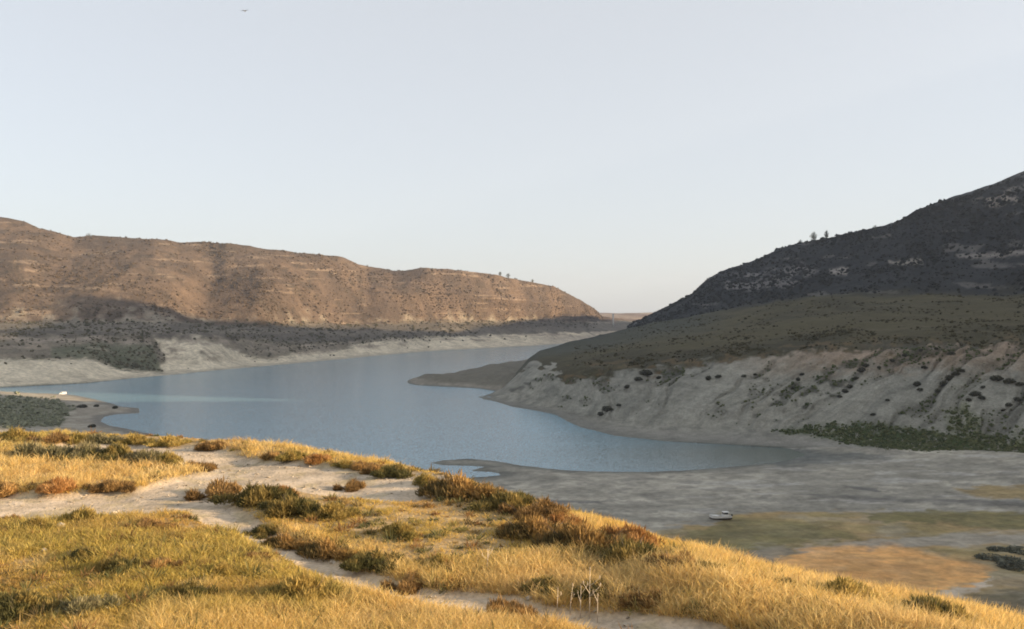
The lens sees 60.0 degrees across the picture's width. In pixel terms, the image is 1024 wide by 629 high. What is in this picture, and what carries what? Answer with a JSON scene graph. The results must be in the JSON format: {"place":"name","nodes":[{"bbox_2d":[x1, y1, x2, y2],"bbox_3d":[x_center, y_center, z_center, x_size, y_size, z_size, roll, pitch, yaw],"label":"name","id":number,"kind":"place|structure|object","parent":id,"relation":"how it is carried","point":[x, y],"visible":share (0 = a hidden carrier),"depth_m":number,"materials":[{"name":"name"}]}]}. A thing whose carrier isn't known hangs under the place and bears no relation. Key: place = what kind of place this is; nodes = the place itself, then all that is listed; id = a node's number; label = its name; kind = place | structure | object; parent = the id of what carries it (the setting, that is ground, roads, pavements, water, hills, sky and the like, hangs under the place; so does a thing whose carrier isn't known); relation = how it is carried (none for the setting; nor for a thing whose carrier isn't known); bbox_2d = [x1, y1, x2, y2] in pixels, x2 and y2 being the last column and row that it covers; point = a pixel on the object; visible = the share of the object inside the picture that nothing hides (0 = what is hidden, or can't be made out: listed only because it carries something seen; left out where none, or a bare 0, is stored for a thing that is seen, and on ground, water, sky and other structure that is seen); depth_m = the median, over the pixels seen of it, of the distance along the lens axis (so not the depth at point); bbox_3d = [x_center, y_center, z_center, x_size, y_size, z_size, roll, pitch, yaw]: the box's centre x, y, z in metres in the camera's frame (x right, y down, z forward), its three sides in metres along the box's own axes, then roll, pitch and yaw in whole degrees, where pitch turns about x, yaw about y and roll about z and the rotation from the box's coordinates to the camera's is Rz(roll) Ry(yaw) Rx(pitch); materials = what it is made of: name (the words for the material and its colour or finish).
{"place":"outdoors","nodes":[
{"label":"outdoors","id":0,"kind":"place"},
{"bbox_2d":[0,391,153,435],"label":"spit","id":1,"kind":"structure","parent":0,"point":[79,419],"depth_m":521.49,"materials":[{"name":"beige sand"}]},
{"bbox_2d":[0,391,75,428],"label":"scrub","id":2,"kind":"object","parent":1,"relation":"on","point":[9,416],"visible":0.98,"depth_m":499.48,"materials":[{"name":"green plant"}]},
{"bbox_2d":[76,404,87,407],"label":"shrub","id":3,"kind":"object","parent":1,"relation":"on","point":[82,406],"visible":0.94,"depth_m":552.55,"materials":[{"name":"green plant"}]},
{"bbox_2d":[0,217,636,387],"bbox_3d":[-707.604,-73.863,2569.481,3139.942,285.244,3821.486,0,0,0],"label":"hills","id":4,"kind":"structure","parent":0,"point":[219,350],"depth_m":1373.36,"materials":[{"name":"brown soil"}]},
{"bbox_2d":[0,317,596,370],"bbox_3d":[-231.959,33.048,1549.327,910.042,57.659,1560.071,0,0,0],"label":"scrub","id":5,"kind":"object","parent":4,"relation":"on","point":[93,352],"visible":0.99,"depth_m":1110.78,"materials":[{"name":"green plant"}]},
{"bbox_2d":[0,217,602,322],"bbox_3d":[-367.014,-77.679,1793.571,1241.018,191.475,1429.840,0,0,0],"label":"scrub","id":6,"kind":"object","parent":4,"relation":"on","point":[109,313],"visible":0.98,"depth_m":1414.26,"materials":[{"name":"brown plant"}]},
{"bbox_2d":[0,433,784,628],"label":"ground","id":7,"kind":"structure","parent":0,"point":[223,458],"depth_m":23.41,"materials":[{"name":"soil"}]},
{"bbox_2d":[0,513,21,521],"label":"shrub","id":8,"kind":"object","parent":7,"relation":"on","point":[18,515],"visible":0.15,"depth_m":21.94,"materials":[{"name":"brown plant"}]},
{"bbox_2d":[0,478,36,497],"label":"shrub","id":9,"kind":"object","parent":7,"relation":"on","point":[7,488],"visible":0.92,"depth_m":25.13,"materials":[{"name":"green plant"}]},
{"bbox_2d":[0,426,39,442],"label":"shrub","id":10,"kind":"object","parent":7,"relation":"on","point":[15,433],"visible":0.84,"depth_m":35.28,"materials":[{"name":"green plant"}]},
{"bbox_2d":[0,586,69,623],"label":"shrub","id":11,"kind":"object","parent":7,"relation":"on","point":[16,604],"visible":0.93,"depth_m":14.89,"materials":[{"name":"green plant"}]},
{"bbox_2d":[9,439,62,460],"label":"shrub","id":12,"kind":"object","parent":7,"relation":"on","point":[31,448],"visible":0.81,"depth_m":31.13,"materials":[{"name":"green plant"}]},
{"bbox_2d":[17,514,55,530],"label":"shrub","id":13,"kind":"object","parent":7,"relation":"on","point":[36,521],"visible":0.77,"depth_m":20.57,"materials":[{"name":"green plant"}]},
{"bbox_2d":[26,430,69,443],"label":"shrub","id":14,"kind":"object","parent":7,"relation":"on","point":[56,437],"visible":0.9,"depth_m":34.65,"materials":[{"name":"brown plant"}]},
{"bbox_2d":[34,475,77,496],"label":"shrub","id":15,"kind":"object","parent":7,"relation":"on","point":[56,485],"visible":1,"depth_m":25.26,"materials":[{"name":"brown plant"}]},
{"bbox_2d":[54,439,102,460],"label":"shrub","id":16,"kind":"object","parent":7,"relation":"on","point":[79,451],"visible":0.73,"depth_m":31.05,"materials":[{"name":"green plant"}]},
{"bbox_2d":[65,431,92,444],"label":"shrub","id":17,"kind":"object","parent":7,"relation":"on","point":[77,437],"visible":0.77,"depth_m":35.22,"materials":[{"name":"yellow plant"}]},
{"bbox_2d":[61,545,98,563],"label":"shrub","id":18,"kind":"object","parent":7,"relation":"on","point":[81,550],"visible":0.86,"depth_m":17.87,"materials":[{"name":"green plant"}]},
{"bbox_2d":[55,504,106,524],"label":"shrub","id":19,"kind":"object","parent":7,"relation":"on","point":[85,511],"visible":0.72,"depth_m":21.46,"materials":[{"name":"green plant"}]},
{"bbox_2d":[52,592,123,617],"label":"shrub","id":20,"kind":"object","parent":7,"relation":"on","point":[75,605],"visible":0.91,"depth_m":14.77,"materials":[{"name":"green plant"}]},
{"bbox_2d":[82,478,109,492],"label":"shrub","id":21,"kind":"object","parent":7,"relation":"on","point":[93,488],"visible":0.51,"depth_m":25.58,"materials":[{"name":"brown plant"}]},
{"bbox_2d":[85,430,124,443],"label":"shrub","id":22,"kind":"object","parent":7,"relation":"on","point":[99,438],"visible":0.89,"depth_m":35.42,"materials":[{"name":"green plant"}]},
{"bbox_2d":[87,441,133,460],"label":"shrub","id":23,"kind":"object","parent":7,"relation":"on","point":[112,450],"visible":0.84,"depth_m":30.99,"materials":[{"name":"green plant"}]},
{"bbox_2d":[92,551,142,573],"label":"shrub","id":24,"kind":"object","parent":7,"relation":"on","point":[116,561],"visible":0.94,"depth_m":17.01,"materials":[{"name":"green plant"}]},
{"bbox_2d":[101,478,136,492],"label":"shrub","id":25,"kind":"object","parent":7,"relation":"on","point":[118,484],"visible":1,"depth_m":25.54,"materials":[{"name":"brown plant"}]},
{"bbox_2d":[114,432,154,444],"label":"shrub","id":26,"kind":"object","parent":7,"relation":"on","point":[137,439],"visible":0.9,"depth_m":35.18,"materials":[{"name":"yellow plant"}]},
{"bbox_2d":[123,515,158,529],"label":"shrub","id":27,"kind":"object","parent":7,"relation":"on","point":[147,520],"visible":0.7,"depth_m":20.37,"materials":[{"name":"brown plant"}]},
{"bbox_2d":[121,446,162,463],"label":"shrub","id":28,"kind":"object","parent":7,"relation":"on","point":[140,454],"visible":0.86,"depth_m":30.46,"materials":[{"name":"green plant"}]},
{"bbox_2d":[138,554,183,571],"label":"shrub","id":29,"kind":"object","parent":7,"relation":"on","point":[156,563],"visible":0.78,"depth_m":17.29,"materials":[{"name":"brown plant"}]},
{"bbox_2d":[154,518,177,531],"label":"shrub","id":30,"kind":"object","parent":7,"relation":"on","point":[162,522],"visible":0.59,"depth_m":20.40,"materials":[{"name":"brown plant"}]},
{"bbox_2d":[143,433,193,447],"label":"shrub","id":31,"kind":"object","parent":7,"relation":"on","point":[170,440],"visible":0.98,"depth_m":34.53,"materials":[{"name":"yellow plant"}]},
{"bbox_2d":[155,448,184,466],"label":"shrub","id":32,"kind":"object","parent":7,"relation":"on","point":[166,456],"visible":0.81,"depth_m":30.07,"materials":[{"name":"yellow plant"}]},
{"bbox_2d":[165,576,219,600],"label":"shrub","id":33,"kind":"object","parent":7,"relation":"on","point":[192,587],"visible":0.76,"depth_m":15.92,"materials":[{"name":"green plant"}]},
{"bbox_2d":[183,458,218,471],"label":"shrub","id":34,"kind":"object","parent":7,"relation":"on","point":[210,466],"visible":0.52,"depth_m":30.02,"materials":[{"name":"brown plant"}]},
{"bbox_2d":[193,439,225,450],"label":"shrub","id":35,"kind":"object","parent":7,"relation":"on","point":[208,445],"visible":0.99,"depth_m":33.59,"materials":[{"name":"brown plant"}]},
{"bbox_2d":[183,474,241,501],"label":"shrub","id":36,"kind":"object","parent":7,"relation":"on","point":[219,486],"visible":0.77,"depth_m":24.98,"materials":[{"name":"brown plant"}]},
{"bbox_2d":[202,560,241,576],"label":"shrub","id":37,"kind":"object","parent":7,"relation":"on","point":[219,566],"visible":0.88,"depth_m":17.18,"materials":[{"name":"yellow plant"}]},
{"bbox_2d":[205,481,297,507],"bbox_3d":[-6.909,4.824,23.743,1.911,0.869,2.035,0,0,36],"label":"shrub","id":38,"kind":"object","parent":7,"relation":"on","point":[254,494],"visible":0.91,"depth_m":23.49,"materials":[{"name":"green plant"}]},
{"bbox_2d":[242,551,272,561],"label":"shrub","id":39,"kind":"object","parent":7,"relation":"on","point":[257,554],"visible":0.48,"depth_m":18.31,"materials":[{"name":"brown plant"}]},
{"bbox_2d":[242,523,278,539],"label":"shrub","id":40,"kind":"object","parent":7,"relation":"on","point":[263,531],"visible":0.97,"depth_m":20.84,"materials":[{"name":"green plant"}]},
{"bbox_2d":[259,451,279,459],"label":"shrub","id":41,"kind":"object","parent":7,"relation":"on","point":[267,454],"visible":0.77,"depth_m":31.39,"materials":[{"name":"brown plant"}]},
{"bbox_2d":[260,531,310,550],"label":"shrub","id":42,"kind":"object","parent":7,"relation":"on","point":[283,541],"visible":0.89,"depth_m":19.74,"materials":[{"name":"brown plant"}]},
{"bbox_2d":[270,484,300,495],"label":"shrub","id":43,"kind":"object","parent":7,"relation":"on","point":[283,487],"visible":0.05,"depth_m":24.48,"materials":[{"name":"brown plant"}]},
{"bbox_2d":[255,492,320,517],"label":"shrub","id":44,"kind":"object","parent":7,"relation":"on","point":[287,504],"visible":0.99,"depth_m":22.21,"materials":[{"name":"green plant"}]},
{"bbox_2d":[275,446,308,462],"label":"shrub","id":45,"kind":"object","parent":7,"relation":"on","point":[291,454],"visible":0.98,"depth_m":30.82,"materials":[{"name":"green plant"}]},
{"bbox_2d":[258,567,346,604],"bbox_3d":[-3.776,4.889,15.908,1.437,0.786,1.076,0,0,17],"label":"shrub","id":46,"kind":"object","parent":7,"relation":"on","point":[303,583],"visible":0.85,"depth_m":15.79,"materials":[{"name":"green plant"}]},
{"bbox_2d":[302,453,331,464],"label":"shrub","id":47,"kind":"object","parent":7,"relation":"on","point":[315,458],"visible":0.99,"depth_m":30.39,"materials":[{"name":"brown plant"}]},
{"bbox_2d":[293,535,358,560],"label":"shrub","id":48,"kind":"object","parent":7,"relation":"on","point":[325,549],"visible":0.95,"depth_m":18.98,"materials":[{"name":"brown plant"}]},
{"bbox_2d":[301,498,360,521],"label":"shrub","id":49,"kind":"object","parent":7,"relation":"on","point":[334,510],"visible":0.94,"depth_m":22.04,"materials":[{"name":"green plant"}]},
{"bbox_2d":[329,458,352,468],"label":"shrub","id":50,"kind":"object","parent":7,"relation":"on","point":[345,463],"visible":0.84,"depth_m":29.65,"materials":[{"name":"green plant"}]},
{"bbox_2d":[332,477,366,492],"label":"shrub","id":51,"kind":"object","parent":7,"relation":"on","point":[352,485],"visible":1,"depth_m":26.21,"materials":[{"name":"brown plant"}]},
{"bbox_2d":[350,459,384,474],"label":"shrub","id":52,"kind":"object","parent":7,"relation":"on","point":[365,467],"visible":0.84,"depth_m":29.07,"materials":[{"name":"brown plant"}]},
{"bbox_2d":[338,547,405,573],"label":"shrub","id":53,"kind":"object","parent":7,"relation":"on","point":[364,559],"visible":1,"depth_m":18.07,"materials":[{"name":"green plant"}]},
{"bbox_2d":[369,462,422,478],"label":"shrub","id":54,"kind":"object","parent":7,"relation":"on","point":[398,471],"visible":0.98,"depth_m":27.78,"materials":[{"name":"green plant"}]},
{"bbox_2d":[380,519,420,540],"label":"shrub","id":55,"kind":"object","parent":7,"relation":"on","point":[406,530],"visible":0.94,"depth_m":20.29,"materials":[{"name":"green plant"}]},
{"bbox_2d":[379,569,431,594],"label":"shrub","id":56,"kind":"object","parent":7,"relation":"on","point":[408,584],"visible":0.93,"depth_m":17.10,"materials":[{"name":"brown plant"}]},
{"bbox_2d":[411,471,437,485],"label":"shrub","id":57,"kind":"object","parent":7,"relation":"on","point":[422,478],"visible":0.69,"depth_m":26.22,"materials":[{"name":"green plant"}]},
{"bbox_2d":[426,552,456,568],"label":"shrub","id":58,"kind":"object","parent":7,"relation":"on","point":[439,557],"visible":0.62,"depth_m":18.28,"materials":[{"name":"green plant"}]},
{"bbox_2d":[414,467,508,500],"bbox_3d":[-1.363,4.747,24.486,2.818,1.044,1.670,0,0,37],"label":"shrub","id":59,"kind":"object","parent":7,"relation":"on","point":[455,486],"visible":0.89,"depth_m":24.32,"materials":[{"name":"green plant"}]},
{"bbox_2d":[482,548,492,569],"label":"dead stalk","id":60,"kind":"object","parent":7,"relation":"on","point":[488,554],"visible":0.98,"depth_m":17.76,"materials":[{"name":"beige plant"}]},
{"bbox_2d":[466,489,536,511],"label":"shrub","id":61,"kind":"object","parent":7,"relation":"on","point":[521,498],"visible":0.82,"depth_m":23.10,"materials":[{"name":"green plant"}]},
{"bbox_2d":[485,594,538,619],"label":"shrub","id":62,"kind":"object","parent":7,"relation":"on","point":[501,603],"visible":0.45,"depth_m":15.48,"materials":[{"name":"brown plant"}]},
{"bbox_2d":[491,511,577,541],"bbox_3d":[0.636,4.926,20.433,2.209,0.794,1.310,0,0,19],"label":"shrub","id":63,"kind":"object","parent":7,"relation":"on","point":[527,527],"visible":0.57,"depth_m":20.37,"materials":[{"name":"brown plant"}]},
{"bbox_2d":[497,493,571,520],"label":"shrub","id":64,"kind":"object","parent":7,"relation":"on","point":[546,506],"visible":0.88,"depth_m":22.33,"materials":[{"name":"brown plant"}]},
{"bbox_2d":[519,574,567,598],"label":"shrub","id":65,"kind":"object","parent":7,"relation":"on","point":[543,579],"visible":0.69,"depth_m":16.49,"materials":[{"name":"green plant"}]},
{"bbox_2d":[540,510,584,526],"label":"shrub","id":66,"kind":"object","parent":7,"relation":"on","point":[559,518],"visible":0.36,"depth_m":21.26,"materials":[{"name":"brown plant"}]},
{"bbox_2d":[577,581,587,617],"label":"dead stalk","id":67,"kind":"object","parent":7,"relation":"on","point":[580,598],"visible":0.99,"depth_m":15.43,"materials":[{"name":"beige plant"}]},
{"bbox_2d":[529,516,644,553],"bbox_3d":[1.681,4.880,19.198,2.810,1.042,1.666,0,0,32],"label":"shrub","id":68,"kind":"object","parent":7,"relation":"on","point":[584,533],"visible":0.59,"depth_m":19.20,"materials":[{"name":"brown plant"}]},
{"bbox_2d":[583,568,600,617],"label":"dead stalk","id":69,"kind":"object","parent":7,"relation":"on","point":[591,594],"visible":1,"depth_m":15.38,"materials":[{"name":"beige plant"}]},
{"bbox_2d":[569,576,615,601],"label":"shrub","id":70,"kind":"object","parent":7,"relation":"on","point":[579,592],"visible":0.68,"depth_m":15.98,"materials":[{"name":"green plant"}]},
{"bbox_2d":[592,591,597,622],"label":"dead stalk","id":71,"kind":"object","parent":7,"relation":"on","point":[597,605],"visible":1,"depth_m":15.09,"materials":[{"name":"beige plant"}]},
{"bbox_2d":[580,534,673,566],"bbox_3d":[2.373,4.893,18.295,1.916,0.792,1.799,0,0,-9],"label":"shrub","id":72,"kind":"object","parent":7,"relation":"on","point":[618,549],"visible":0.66,"depth_m":17.99,"materials":[{"name":"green plant"}]},
{"bbox_2d":[596,516,665,549],"bbox_3d":[2.650,4.930,19.643,1.484,0.742,1.809,0,0,-16],"label":"shrub","id":73,"kind":"object","parent":7,"relation":"on","point":[634,531],"visible":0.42,"depth_m":19.54,"materials":[{"name":"brown plant"}]},
{"bbox_2d":[617,583,672,608],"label":"shrub","id":74,"kind":"object","parent":7,"relation":"on","point":[629,596],"visible":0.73,"depth_m":15.30,"materials":[{"name":"brown plant"}]},
{"bbox_2d":[640,549,696,571],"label":"shrub","id":75,"kind":"object","parent":7,"relation":"on","point":[663,555],"visible":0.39,"depth_m":16.92,"materials":[{"name":"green plant"}]},
{"bbox_2d":[695,558,724,572],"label":"shrub","id":76,"kind":"object","parent":7,"relation":"on","point":[709,563],"visible":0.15,"depth_m":16.45,"materials":[{"name":"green plant"}]},
{"bbox_2d":[773,576,816,588],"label":"shrub","id":77,"kind":"object","parent":7,"relation":"on","point":[788,579],"visible":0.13,"depth_m":15.94,"materials":[{"name":"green plant"}]},
{"bbox_2d":[815,573,887,601],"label":"shrub","id":78,"kind":"object","parent":7,"relation":"on","point":[837,583],"visible":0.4,"depth_m":15.30,"materials":[{"name":"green plant"}]},
{"bbox_2d":[893,592,976,625],"bbox_3d":[6.718,4.771,14.089,1.436,0.668,1.529,0,0,-31],"label":"shrub","id":79,"kind":"object","parent":7,"relation":"on","point":[931,602],"visible":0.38,"depth_m":14.10,"materials":[{"name":"green plant"}]},
{"bbox_2d":[0,344,803,477],"bbox_3d":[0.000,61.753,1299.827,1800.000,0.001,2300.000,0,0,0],"label":"water","id":80,"kind":"structure","parent":0,"point":[380,406],"depth_m":511.99,"materials":[{"name":"blue liquid"}]},
{"bbox_2d":[407,359,527,390],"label":"headland","id":81,"kind":"structure","parent":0,"point":[493,377],"depth_m":763.71,"materials":[{"name":"grey soil"}]},
{"bbox_2d":[0,427,1023,628],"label":"grass","id":82,"kind":"structure","parent":0,"point":[228,605],"depth_m":16.50,"materials":[{"name":"yellow plant"}]},
{"bbox_2d":[0,0,1023,312],"label":"sky","id":83,"kind":"structure","parent":0,"point":[617,156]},
{"bbox_2d":[599,312,652,319],"bbox_3d":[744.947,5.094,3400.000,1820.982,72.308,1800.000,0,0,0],"label":"hills","id":84,"kind":"structure","parent":0,"point":[631,316],"depth_m":3093.16,"materials":[{"name":"brown soil"}]},
{"bbox_2d":[431,447,1023,615],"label":"mud flat","id":85,"kind":"structure","parent":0,"point":[933,519],"depth_m":260.62,"materials":[{"name":"grey soil"}]},
{"bbox_2d":[709,508,732,519],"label":"boat","id":86,"kind":"object","parent":85,"relation":"on","point":[724,515],"visible":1,"depth_m":244.54,"materials":[{"name":"white paint"}]},
{"bbox_2d":[973,552,1004,560],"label":"shrub","id":87,"kind":"object","parent":85,"relation":"on","point":[983,556],"visible":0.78,"depth_m":203.70,"materials":[{"name":"green plant"}]},
{"bbox_2d":[986,546,1007,551],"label":"shrub","id":88,"kind":"object","parent":85,"relation":"on","point":[997,549],"visible":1,"depth_m":210.69,"materials":[{"name":"green plant"}]},
{"bbox_2d":[994,555,1023,571],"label":"shrub","id":89,"kind":"object","parent":85,"relation":"on","point":[1005,561],"visible":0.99,"depth_m":197.83,"materials":[{"name":"green plant"}]},
{"bbox_2d":[1004,545,1023,554],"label":"shrub","id":90,"kind":"object","parent":85,"relation":"on","point":[1013,549],"visible":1,"depth_m":209.46,"materials":[{"name":"green plant"}]},
{"bbox_2d":[478,171,1023,451],"bbox_3d":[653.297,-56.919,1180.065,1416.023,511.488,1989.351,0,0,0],"label":"hill","id":91,"kind":"structure","parent":0,"point":[679,408],"depth_m":507.55,"materials":[{"name":"soil"}]},
{"bbox_2d":[602,405,613,411],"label":"shrub","id":92,"kind":"object","parent":91,"relation":"on","point":[606,408],"visible":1,"depth_m":490.94,"materials":[{"name":"green plant"}]},
{"bbox_2d":[639,369,652,375],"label":"shrub","id":93,"kind":"object","parent":91,"relation":"on","point":[647,372],"visible":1,"depth_m":509.48,"materials":[{"name":"green plant"}]},
{"bbox_2d":[529,344,1023,452],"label":"undergrowth","id":94,"kind":"object","parent":91,"relation":"on","point":[862,441],"visible":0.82,"depth_m":389.89,"materials":[{"name":"green plant"}]},
{"bbox_2d":[572,293,1023,369],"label":"scrub","id":95,"kind":"object","parent":91,"relation":"on","point":[814,337],"visible":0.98,"depth_m":543.92,"materials":[{"name":"green plant"}]},
{"bbox_2d":[627,173,1023,327],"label":"scrub","id":96,"kind":"object","parent":91,"relation":"on","point":[920,212],"visible":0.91,"depth_m":920.02,"materials":[{"name":"green plant"}]},
{"bbox_2d":[857,367,865,371],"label":"shrub","id":97,"kind":"object","parent":91,"relation":"on","point":[859,369],"visible":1,"depth_m":430.01,"materials":[{"name":"green plant"}]},
{"bbox_2d":[939,380,947,385],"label":"shrub","id":98,"kind":"object","parent":91,"relation":"on","point":[943,383],"visible":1,"depth_m":397.09,"materials":[{"name":"green plant"}]},
{"bbox_2d":[945,374,953,380],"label":"shrub","id":99,"kind":"object","parent":91,"relation":"on","point":[949,378],"visible":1,"depth_m":398.15,"materials":[{"name":"green plant"}]},
{"bbox_2d":[951,372,960,375],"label":"shrub","id":100,"kind":"object","parent":91,"relation":"on","point":[955,373],"visible":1,"depth_m":397.35,"materials":[{"name":"green plant"}]},
{"bbox_2d":[969,391,980,395],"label":"shrub","id":101,"kind":"object","parent":91,"relation":"on","point":[971,393],"visible":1,"depth_m":383.01,"materials":[{"name":"green plant"}]},
{"bbox_2d":[990,375,1003,380],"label":"shrub","id":102,"kind":"object","parent":91,"relation":"on","point":[997,378],"visible":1,"depth_m":386.68,"materials":[{"name":"green plant"}]},
{"bbox_2d":[1003,378,1015,383],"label":"shrub","id":103,"kind":"object","parent":91,"relation":"on","point":[1006,380],"visible":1,"depth_m":382.31,"materials":[{"name":"green plant"}]}
]}

